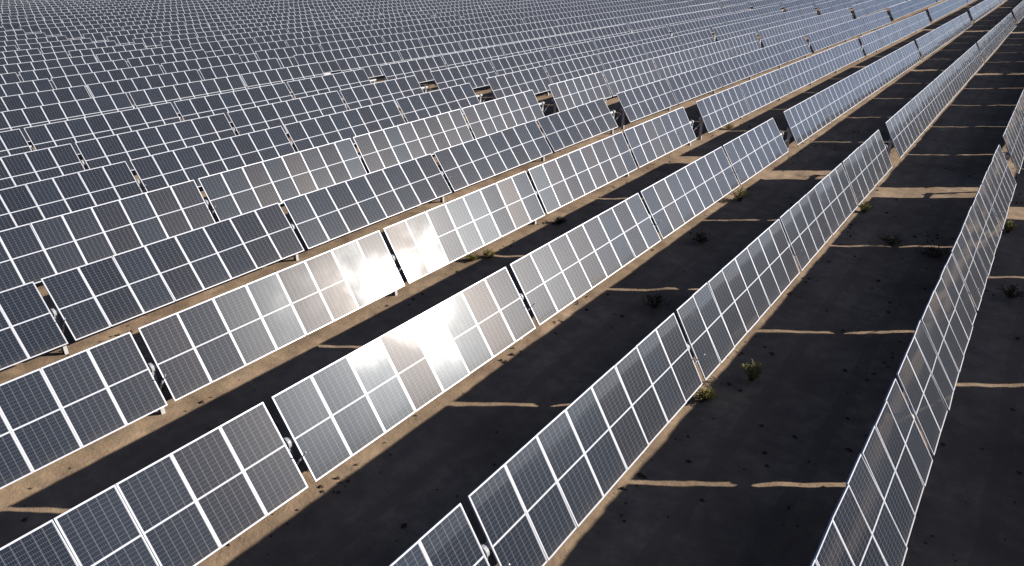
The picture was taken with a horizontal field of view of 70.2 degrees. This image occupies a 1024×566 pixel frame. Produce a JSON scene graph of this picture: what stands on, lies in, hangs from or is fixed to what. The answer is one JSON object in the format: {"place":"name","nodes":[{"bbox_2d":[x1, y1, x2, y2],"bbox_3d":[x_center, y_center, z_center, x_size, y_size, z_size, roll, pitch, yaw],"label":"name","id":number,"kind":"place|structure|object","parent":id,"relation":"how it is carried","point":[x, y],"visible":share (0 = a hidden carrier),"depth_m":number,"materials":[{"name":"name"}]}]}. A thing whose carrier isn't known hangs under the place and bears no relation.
{"place":"outdoors","nodes":[
{"label":"outdoors","id":0,"kind":"place"},
{"bbox_2d":[0,0,1023,565],"bbox_3d":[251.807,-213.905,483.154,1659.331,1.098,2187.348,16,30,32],"label":"ground","id":1,"kind":"structure","parent":0,"point":[448,448],"depth_m":19.14,"materials":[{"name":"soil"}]},
{"bbox_2d":[0,30,24,35],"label":"solar tracker","id":2,"kind":"object","parent":1,"relation":"on","point":[13,32],"visible":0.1,"depth_m":82.49,"materials":[{"name":"grey glass"}]},
{"bbox_2d":[0,33,46,40],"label":"solar tracker","id":3,"kind":"object","parent":1,"relation":"on","point":[22,36],"visible":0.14,"depth_m":79.09,"materials":[{"name":"grey glass"}]},
{"bbox_2d":[0,0,46,2],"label":"solar tracker","id":4,"kind":"object","parent":1,"relation":"on","point":[19,1],"visible":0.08,"depth_m":129.58,"materials":[{"name":"grey glass"}]},
{"bbox_2d":[0,35,67,49],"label":"solar tracker","id":5,"kind":"object","parent":1,"relation":"on","point":[32,40],"visible":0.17,"depth_m":75.49,"materials":[{"name":"grey glass"}]},
{"bbox_2d":[0,0,69,5],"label":"solar tracker","id":6,"kind":"object","parent":1,"relation":"on","point":[8,3],"visible":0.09,"depth_m":126.76,"materials":[{"name":"grey glass"}]},
{"bbox_2d":[0,38,92,53],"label":"solar tracker","id":7,"kind":"object","parent":1,"relation":"on","point":[45,44],"visible":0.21,"depth_m":72.08,"materials":[{"name":"grey glass"}]},
{"bbox_2d":[0,41,116,57],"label":"solar tracker","id":8,"kind":"object","parent":1,"relation":"on","point":[25,52],"visible":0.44,"depth_m":68.63,"materials":[{"name":"grey glass"}]},
{"bbox_2d":[0,0,122,6],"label":"solar tracker","id":9,"kind":"object","parent":1,"relation":"on","point":[74,1],"visible":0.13,"depth_m":124.24,"materials":[{"name":"grey glass"}]},
{"bbox_2d":[0,0,137,8],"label":"solar tracker","id":10,"kind":"object","parent":1,"relation":"on","point":[50,4],"visible":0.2,"depth_m":121.65,"materials":[{"name":"grey glass"}]},
{"bbox_2d":[0,43,145,64],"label":"solar tracker","id":11,"kind":"object","parent":1,"relation":"on","point":[57,55],"visible":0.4,"depth_m":65.10,"materials":[{"name":"grey glass"}]},
{"bbox_2d":[0,46,174,81],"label":"solar tracker","id":12,"kind":"object","parent":1,"relation":"on","point":[17,68],"visible":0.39,"depth_m":61.20,"materials":[{"name":"grey glass"}]},
{"bbox_2d":[0,0,201,10],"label":"solar tracker","id":13,"kind":"object","parent":1,"relation":"on","point":[56,6],"visible":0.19,"depth_m":119.36,"materials":[{"name":"grey glass"}]},
{"bbox_2d":[0,49,206,88],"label":"solar tracker","id":14,"kind":"object","parent":1,"relation":"on","point":[30,75],"visible":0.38,"depth_m":57.59,"materials":[{"name":"grey glass"}]},
{"bbox_2d":[0,0,218,15],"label":"solar tracker","id":15,"kind":"object","parent":1,"relation":"on","point":[78,7],"visible":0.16,"depth_m":116.52,"materials":[{"name":"grey glass"}]},
{"bbox_2d":[0,53,242,97],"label":"solar tracker","id":16,"kind":"object","parent":1,"relation":"on","point":[31,86],"visible":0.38,"depth_m":53.85,"materials":[{"name":"grey glass"}]},
{"bbox_2d":[0,0,275,17],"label":"solar tracker","id":17,"kind":"object","parent":1,"relation":"on","point":[105,8],"visible":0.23,"depth_m":114.17,"materials":[{"name":"grey glass"}]},
{"bbox_2d":[0,58,280,111],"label":"solar tracker","id":18,"kind":"object","parent":1,"relation":"on","point":[32,99],"visible":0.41,"depth_m":50.03,"materials":[{"name":"grey glass"}]},
{"bbox_2d":[0,0,293,19],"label":"solar tracker","id":19,"kind":"object","parent":1,"relation":"on","point":[250,2],"visible":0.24,"depth_m":110.86,"materials":[{"name":"grey glass"}]},
{"bbox_2d":[0,62,330,141],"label":"solar tracker","id":20,"kind":"object","parent":1,"relation":"on","point":[21,119],"visible":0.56,"depth_m":46.17,"materials":[{"name":"grey glass"}]},
{"bbox_2d":[0,0,348,26],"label":"solar tracker","id":21,"kind":"object","parent":1,"relation":"on","point":[269,3],"visible":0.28,"depth_m":108.00,"materials":[{"name":"grey glass"}]},
{"bbox_2d":[1,0,367,30],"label":"solar tracker","id":22,"kind":"object","parent":1,"relation":"on","point":[11,26],"visible":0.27,"depth_m":104.22,"materials":[{"name":"grey glass"}]},
{"bbox_2d":[0,69,375,156],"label":"solar tracker","id":23,"kind":"object","parent":1,"relation":"on","point":[49,135],"visible":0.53,"depth_m":42.15,"materials":[{"name":"grey glass"}]},
{"bbox_2d":[20,0,393,33],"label":"solar tracker","id":24,"kind":"object","parent":1,"relation":"on","point":[30,29],"visible":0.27,"depth_m":102.15,"materials":[{"name":"grey glass"}]},
{"bbox_2d":[0,75,430,189],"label":"solar tracker","id":25,"kind":"object","parent":1,"relation":"on","point":[33,166],"visible":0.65,"depth_m":38.08,"materials":[{"name":"grey glass"}]},
{"bbox_2d":[40,0,441,36],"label":"solar tracker","id":26,"kind":"object","parent":1,"relation":"on","point":[51,32],"visible":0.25,"depth_m":100.19,"materials":[{"name":"grey glass"}]},
{"bbox_2d":[0,83,485,230],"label":"solar tracker","id":27,"kind":"object","parent":1,"relation":"on","point":[27,203],"visible":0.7,"depth_m":33.80,"materials":[{"name":"grey glass"}]},
{"bbox_2d":[0,90,548,291],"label":"solar tracker","id":28,"kind":"object","parent":1,"relation":"on","point":[36,252],"visible":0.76,"depth_m":29.33,"materials":[{"name":"grey glass"}]},
{"bbox_2d":[60,0,491,39],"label":"solar tracker","id":29,"kind":"object","parent":1,"relation":"on","point":[73,34],"visible":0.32,"depth_m":97.63,"materials":[{"name":"grey glass"}]},
{"bbox_2d":[83,0,513,42],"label":"solar tracker","id":30,"kind":"object","parent":1,"relation":"on","point":[99,37],"visible":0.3,"depth_m":95.40,"materials":[{"name":"grey glass"}]},
{"bbox_2d":[0,98,618,369],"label":"solar tracker","id":31,"kind":"object","parent":1,"relation":"on","point":[99,295],"visible":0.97,"depth_m":24.70,"materials":[{"name":"grey glass"}]},
{"bbox_2d":[107,0,526,45],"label":"solar tracker","id":32,"kind":"object","parent":1,"relation":"on","point":[123,39],"visible":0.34,"depth_m":92.50,"materials":[{"name":"grey glass"}]},
{"bbox_2d":[133,0,557,48],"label":"solar tracker","id":33,"kind":"object","parent":1,"relation":"on","point":[150,42],"visible":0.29,"depth_m":89.99,"materials":[{"name":"grey glass"}]},
{"bbox_2d":[0,107,699,488],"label":"solar tracker","id":34,"kind":"object","parent":1,"relation":"on","point":[62,407],"visible":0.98,"depth_m":19.81,"materials":[{"name":"grey glass"}]},
{"bbox_2d":[160,0,581,52],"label":"solar tracker","id":35,"kind":"object","parent":1,"relation":"on","point":[181,45],"visible":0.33,"depth_m":86.91,"materials":[{"name":"grey glass"}]},
{"bbox_2d":[0,118,790,565],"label":"solar tracker","id":36,"kind":"object","parent":1,"relation":"on","point":[202,498],"visible":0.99,"depth_m":15.86,"materials":[{"name":"grey glass"}]},
{"bbox_2d":[189,0,606,56],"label":"solar tracker","id":37,"kind":"object","parent":1,"relation":"on","point":[212,49],"visible":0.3,"depth_m":84.21,"materials":[{"name":"grey glass"}]},
{"bbox_2d":[221,0,633,61],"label":"solar tracker","id":38,"kind":"object","parent":1,"relation":"on","point":[247,53],"visible":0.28,"depth_m":81.10,"materials":[{"name":"grey glass"}]},
{"bbox_2d":[255,1,660,67],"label":"solar tracker","id":39,"kind":"object","parent":1,"relation":"on","point":[284,57],"visible":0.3,"depth_m":78.05,"materials":[{"name":"grey glass"}]},
{"bbox_2d":[465,253,476,260],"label":"desert shrub","id":40,"kind":"object","parent":1,"relation":"on","point":[470,257],"visible":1,"depth_m":26.53,"materials":[{"name":"green plant"}]},
{"bbox_2d":[482,248,496,257],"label":"desert shrub","id":41,"kind":"object","parent":1,"relation":"on","point":[487,253],"visible":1,"depth_m":26.72,"materials":[{"name":"green plant"}]},
{"bbox_2d":[294,1,688,72],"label":"solar tracker","id":42,"kind":"object","parent":1,"relation":"on","point":[326,61],"visible":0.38,"depth_m":75.24,"materials":[{"name":"grey glass"}]},
{"bbox_2d":[336,2,718,77],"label":"solar tracker","id":43,"kind":"object","parent":1,"relation":"on","point":[370,64],"visible":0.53,"depth_m":72.25,"materials":[{"name":"grey glass"}]},
{"bbox_2d":[554,215,566,223],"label":"desert shrub","id":44,"kind":"object","parent":1,"relation":"on","point":[558,219],"visible":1,"depth_m":30.02,"materials":[{"name":"green plant"}]},
{"bbox_2d":[380,4,750,82],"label":"solar tracker","id":45,"kind":"object","parent":1,"relation":"on","point":[421,69],"visible":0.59,"depth_m":69.33,"materials":[{"name":"grey glass"}]},
{"bbox_2d":[430,5,782,89],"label":"solar tracker","id":46,"kind":"object","parent":1,"relation":"on","point":[475,75],"visible":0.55,"depth_m":66.53,"materials":[{"name":"grey glass"}]},
{"bbox_2d":[612,0,656,5],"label":"solar tracker","id":47,"kind":"object","parent":1,"relation":"on","point":[635,1],"visible":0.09,"depth_m":133.51,"materials":[{"name":"grey glass"}]},
{"bbox_2d":[389,129,895,565],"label":"solar tracker","id":48,"kind":"object","parent":1,"relation":"on","point":[538,497],"visible":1,"depth_m":15.62,"materials":[{"name":"grey glass"}]},
{"bbox_2d":[486,6,817,99],"bbox_3d":[22.343,-26.630,80.096,1.114,2.547,81.302,16,29,32],"label":"solar tracker","id":49,"kind":"object","parent":1,"relation":"on","point":[536,80],"visible":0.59,"depth_m":63.81,"materials":[{"name":"grey glass"}]},
{"bbox_2d":[641,294,670,308],"bbox_3d":[4.557,0.565,23.000,0.941,0.489,1.014,0,25,2],"label":"desert shrub","id":50,"kind":"object","parent":1,"relation":"on","point":[657,300],"visible":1,"depth_m":22.97,"materials":[{"name":"green plant"}]},
{"bbox_2d":[637,0,682,7],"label":"solar tracker","id":51,"kind":"object","parent":1,"relation":"on","point":[661,2],"visible":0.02,"depth_m":129.88,"materials":[{"name":"grey glass"}]},
{"bbox_2d":[663,0,709,6],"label":"solar tracker","id":52,"kind":"object","parent":1,"relation":"on","point":[689,2],"visible":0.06,"depth_m":127.50,"materials":[{"name":"grey glass"}]},
{"bbox_2d":[548,8,852,113],"bbox_3d":[26.400,-25.380,77.387,1.000,2.573,81.302,16,29,32],"label":"solar tracker","id":53,"kind":"object","parent":1,"relation":"on","point":[572,93],"visible":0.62,"depth_m":60.85,"materials":[{"name":"grey glass"}]},
{"bbox_2d":[689,231,714,242],"bbox_3d":[7.264,-1.730,27.895,0.911,0.507,0.883,16,30,32],"label":"desert shrub","id":54,"kind":"object","parent":1,"relation":"on","point":[700,239],"visible":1,"depth_m":27.89,"materials":[{"name":"green plant"}]},
{"bbox_2d":[695,387,717,400],"bbox_3d":[4.866,2.799,18.235,0.660,0.420,0.530,-3,25,-5],"label":"desert shrub","id":55,"kind":"object","parent":1,"relation":"on","point":[705,394],"visible":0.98,"depth_m":18.19,"materials":[{"name":"green plant"}]},
{"bbox_2d":[691,0,737,6],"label":"solar tracker","id":56,"kind":"object","parent":1,"relation":"on","point":[701,2],"visible":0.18,"depth_m":125.26,"materials":[{"name":"grey glass"}]},
{"bbox_2d":[724,123,734,129],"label":"desert shrub","id":57,"kind":"object","parent":1,"relation":"on","point":[729,126],"visible":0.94,"depth_m":45.05,"materials":[{"name":"green plant"}]},
{"bbox_2d":[720,0,758,10],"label":"solar tracker","id":58,"kind":"object","parent":1,"relation":"on","point":[727,3],"visible":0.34,"depth_m":122.89,"materials":[{"name":"grey glass"}]},
{"bbox_2d":[732,186,751,200],"bbox_3d":[10.180,-3.980,32.382,0.894,0.782,0.858,2,25,6],"label":"desert shrub","id":59,"kind":"object","parent":1,"relation":"on","point":[740,191],"visible":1,"depth_m":32.38,"materials":[{"name":"green plant"}]},
{"bbox_2d":[741,355,762,380],"bbox_3d":[6.239,2.266,19.021,0.604,0.703,0.749,-1,25,-1],"label":"desert shrub","id":60,"kind":"object","parent":1,"relation":"on","point":[752,375],"visible":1,"depth_m":18.95,"materials":[{"name":"green plant"}]},
{"bbox_2d":[616,10,890,128],"bbox_3d":[30.472,-24.111,74.712,1.104,2.550,81.302,16,29,32],"label":"solar tracker","id":61,"kind":"object","parent":1,"relation":"on","point":[639,102],"visible":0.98,"depth_m":57.66,"materials":[{"name":"grey glass"}]},
{"bbox_2d":[751,0,797,9],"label":"solar tracker","id":62,"kind":"object","parent":1,"relation":"on","point":[761,4],"visible":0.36,"depth_m":121.14,"materials":[{"name":"grey glass"}]},
{"bbox_2d":[696,11,929,138],"bbox_3d":[34.624,-22.964,72.103,1.012,2.571,81.302,16,29,32],"label":"solar tracker","id":63,"kind":"object","parent":1,"relation":"on","point":[721,109],"visible":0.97,"depth_m":54.57,"materials":[{"name":"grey glass"}]},
{"bbox_2d":[783,0,842,11],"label":"solar tracker","id":64,"kind":"object","parent":1,"relation":"on","point":[791,6],"visible":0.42,"depth_m":119.47,"materials":[{"name":"grey glass"}]},
{"bbox_2d":[816,0,870,15],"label":"solar tracker","id":65,"kind":"object","parent":1,"relation":"on","point":[826,7],"visible":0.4,"depth_m":117.92,"materials":[{"name":"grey glass"}]},
{"bbox_2d":[857,200,873,212],"bbox_3d":[14.997,-3.244,30.911,0.734,0.594,0.590,-1,25,-2],"label":"desert shrub","id":66,"kind":"object","parent":1,"relation":"on","point":[864,206],"visible":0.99,"depth_m":30.90,"materials":[{"name":"green plant"}]},
{"bbox_2d":[783,12,971,148],"bbox_3d":[38.659,-21.771,69.336,1.040,2.565,81.302,16,29,32],"label":"solar tracker","id":67,"kind":"object","parent":1,"relation":"on","point":[807,118],"visible":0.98,"depth_m":51.13,"materials":[{"name":"grey glass"}]},
{"bbox_2d":[852,0,908,18],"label":"solar tracker","id":68,"kind":"object","parent":1,"relation":"on","point":[871,6],"visible":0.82,"depth_m":116.64,"materials":[{"name":"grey glass"}]},
{"bbox_2d":[877,233,903,245],"bbox_3d":[14.359,-1.685,27.640,1.042,0.516,0.951,16,30,32],"label":"desert shrub","id":69,"kind":"object","parent":1,"relation":"on","point":[890,239],"visible":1,"depth_m":27.64,"materials":[{"name":"green plant"}]},
{"bbox_2d":[810,145,1017,565],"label":"solar tracker","id":70,"kind":"object","parent":1,"relation":"on","point":[871,521],"visible":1,"depth_m":15.40,"materials":[{"name":"grey glass"}]},
{"bbox_2d":[888,0,940,24],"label":"solar tracker","id":71,"kind":"object","parent":1,"relation":"on","point":[904,9],"visible":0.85,"depth_m":114.95,"materials":[{"name":"grey glass"}]},
{"bbox_2d":[915,244,949,257],"bbox_3d":[15.326,-1.161,26.455,1.176,0.540,1.065,-1,25,-1],"label":"desert shrub","id":72,"kind":"object","parent":1,"relation":"on","point":[931,249],"visible":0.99,"depth_m":26.42,"materials":[{"name":"green plant"}]},
{"bbox_2d":[885,13,1015,157],"bbox_3d":[42.785,-20.654,66.677,1.051,2.562,81.302,16,29,32],"label":"solar tracker","id":73,"kind":"object","parent":1,"relation":"on","point":[930,102],"visible":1,"depth_m":47.91,"materials":[{"name":"grey glass"}]},
{"bbox_2d":[928,0,972,20],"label":"solar tracker","id":74,"kind":"object","parent":1,"relation":"on","point":[938,11],"visible":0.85,"depth_m":112.72,"materials":[{"name":"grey glass"}]},
{"bbox_2d":[969,0,1004,22],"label":"solar tracker","id":75,"kind":"object","parent":1,"relation":"on","point":[980,10],"visible":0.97,"depth_m":110.22,"materials":[{"name":"grey glass"}]},
{"bbox_2d":[996,283,1023,297],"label":"desert shrub","id":76,"kind":"object","parent":1,"relation":"on","point":[1009,293],"visible":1,"depth_m":23.34,"materials":[{"name":"green plant"}]},
{"bbox_2d":[1003,219,1017,232],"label":"desert shrub","id":77,"kind":"object","parent":1,"relation":"on","point":[1008,225],"visible":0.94,"depth_m":28.62,"materials":[{"name":"green plant"}]},
{"bbox_2d":[1002,89,1023,173],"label":"solar tracker","id":78,"kind":"object","parent":1,"relation":"on","point":[1013,136],"visible":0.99,"depth_m":36.49,"materials":[{"name":"grey glass"}]},
{"bbox_2d":[1012,0,1023,22],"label":"solar tracker","id":79,"kind":"object","parent":1,"relation":"on","point":[1018,10],"visible":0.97,"depth_m":102.71,"materials":[{"name":"grey glass"}]}
]}

